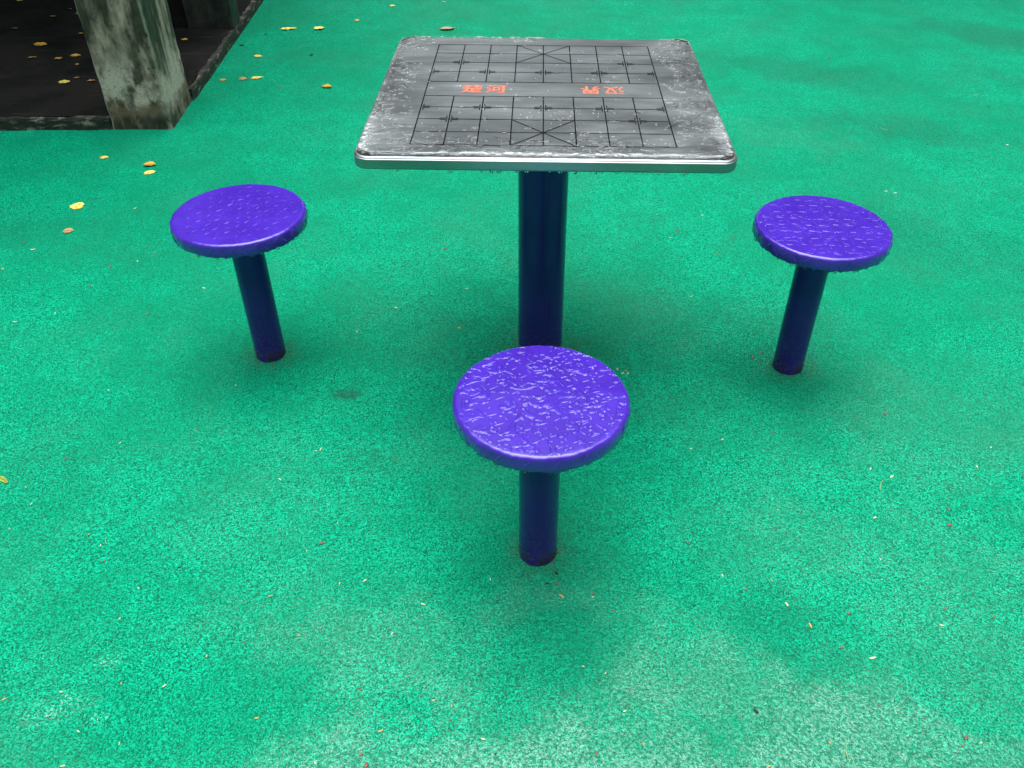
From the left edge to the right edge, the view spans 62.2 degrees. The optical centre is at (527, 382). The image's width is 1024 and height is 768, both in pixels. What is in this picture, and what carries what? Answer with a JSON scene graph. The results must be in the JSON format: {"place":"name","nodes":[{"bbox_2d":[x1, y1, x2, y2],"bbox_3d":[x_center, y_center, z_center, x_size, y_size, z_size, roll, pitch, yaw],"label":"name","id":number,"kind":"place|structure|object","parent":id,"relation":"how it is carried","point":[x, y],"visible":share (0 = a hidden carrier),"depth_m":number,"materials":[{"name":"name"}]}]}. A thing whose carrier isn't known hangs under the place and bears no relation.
{"place":"outdoors","nodes":[
{"label":"outdoors","id":0,"kind":"place"},
{"bbox_2d":[0,0,1023,767],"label":"ground","id":1,"kind":"structure","parent":0,"point":[398,496],"depth_m":2.12,"materials":[{"name":"green rubber"}]},
{"bbox_2d":[0,476,7,482],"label":"fallen leaf","id":2,"kind":"object","parent":1,"relation":"on","point":[3,479],"visible":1,"depth_m":2.00,"materials":[{"name":"yellow plant"}]},
{"bbox_2d":[62,228,72,232],"bbox_3d":[-1.578,-0.520,2.913,0.033,0.004,0.035,-28,47,-30],"label":"fallen leaf","id":3,"kind":"object","parent":1,"relation":"on","point":[67,230],"visible":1,"depth_m":2.92,"materials":[{"name":"brown plant"}]},
{"bbox_2d":[70,202,83,209],"bbox_3d":[-1.619,-0.633,3.051,0.050,0.004,0.047,-17,42,-20],"label":"fallen leaf","id":4,"kind":"object","parent":1,"relation":"on","point":[78,205],"visible":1,"depth_m":3.05,"materials":[{"name":"yellow plant"}]},
{"bbox_2d":[0,0,251,126],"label":"pavilion floor","id":5,"kind":"structure","parent":1,"relation":"on","point":[31,87],"depth_m":4.11,"materials":[{"name":"concrete"}]},
{"bbox_2d":[33,42,46,45],"bbox_3d":[-2.451,-1.700,4.266,0.055,0.005,0.065,-27,47,-30],"label":"fallen leaf","id":6,"kind":"object","parent":5,"relation":"on","point":[40,43],"visible":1,"depth_m":4.27,"materials":[{"name":"plant"}]},
{"bbox_2d":[74,0,190,129],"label":"concrete pillar","id":7,"kind":"structure","parent":5,"relation":"on","point":[135,56],"depth_m":3.45,"materials":[{"name":"grey concrete"}]},
{"bbox_2d":[167,0,188,27],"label":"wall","id":8,"kind":"structure","parent":5,"relation":"on","point":[177,14],"depth_m":4.45,"materials":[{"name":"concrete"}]},
{"bbox_2d":[182,0,239,28],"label":"concrete pillar","id":9,"kind":"structure","parent":5,"relation":"on","point":[212,14],"depth_m":4.44,"materials":[{"name":"grey concrete"}]},
{"bbox_2d":[0,0,263,130],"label":"kerb","id":10,"kind":"structure","parent":1,"relation":"on","point":[205,72],"depth_m":3.57,"materials":[{"name":"grey concrete"}]},
{"bbox_2d":[143,161,155,165],"bbox_3d":[-1.479,-0.851,3.312,0.047,0.008,0.039,-18,43,-22],"label":"fallen leaf","id":11,"kind":"object","parent":1,"relation":"on","point":[149,163],"visible":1,"depth_m":3.32,"materials":[{"name":"plant"}]},
{"bbox_2d":[143,170,155,173],"bbox_3d":[-1.454,-0.805,3.259,0.037,0.003,0.040,14,41,16],"label":"fallen leaf","id":12,"kind":"object","parent":1,"relation":"on","point":[149,171],"visible":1,"depth_m":3.26,"materials":[{"name":"yellow plant"}]},
{"bbox_2d":[169,184,307,362],"bbox_3d":[-0.719,-0.204,2.282,0.331,0.560,0.331,0,39,0],"label":"round stool","id":13,"kind":"object","parent":1,"relation":"on","point":[240,225],"visible":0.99,"depth_m":2.12,"materials":[{"name":"purple paint"}]},
{"bbox_2d":[281,27,295,29],"bbox_3d":[-1.313,-1.934,4.641,0.097,0.006,0.042,-9,40,-11],"label":"fallen leaf","id":14,"kind":"object","parent":1,"relation":"on","point":[286,28],"visible":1,"depth_m":4.64,"materials":[{"name":"yellow plant"}]},
{"bbox_2d":[440,26,455,29],"bbox_3d":[-0.445,-1.939,4.654,0.102,0.013,0.039,-8,40,-10],"label":"fallen leaf","id":15,"kind":"object","parent":1,"relation":"on","point":[445,28],"visible":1,"depth_m":4.66,"materials":[{"name":"brown plant"}]},
{"bbox_2d":[452,345,630,566],"bbox_3d":[0.023,0.243,1.742,0.332,0.560,0.331,0,39,0],"label":"round stool","id":16,"kind":"object","parent":1,"relation":"on","point":[489,421],"visible":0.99,"depth_m":1.56,"materials":[{"name":"purple paint"}]},
{"bbox_2d":[463,351,626,474],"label":"water droplets","id":17,"kind":"object","parent":16,"relation":"on","point":[540,451],"visible":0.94,"depth_m":1.49,"materials":[{"name":"white"}]},
{"bbox_2d":[354,37,736,346],"bbox_3d":[0.037,-0.330,2.201,0.754,0.871,0.740,1,39,0],"label":"chess table","id":18,"kind":"object","parent":1,"relation":"on","point":[542,206],"visible":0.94,"depth_m":1.92,"materials":[{"name":"silver metal"}]},
{"bbox_2d":[356,35,735,175],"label":"water droplets","id":19,"kind":"object","parent":18,"relation":"on","point":[398,79],"visible":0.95,"depth_m":1.73},
{"bbox_2d":[753,195,892,374],"bbox_3d":[0.722,-0.168,2.251,0.331,0.560,0.331,0,39,0],"label":"round stool","id":20,"kind":"object","parent":1,"relation":"on","point":[816,237],"visible":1,"depth_m":2.09,"materials":[{"name":"purple paint"}]},
{"bbox_2d":[752,203,889,273],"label":"water droplets","id":21,"kind":"object","parent":20,"relation":"on","point":[804,268],"visible":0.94,"depth_m":2.00,"materials":[{"name":"white"}]}
]}

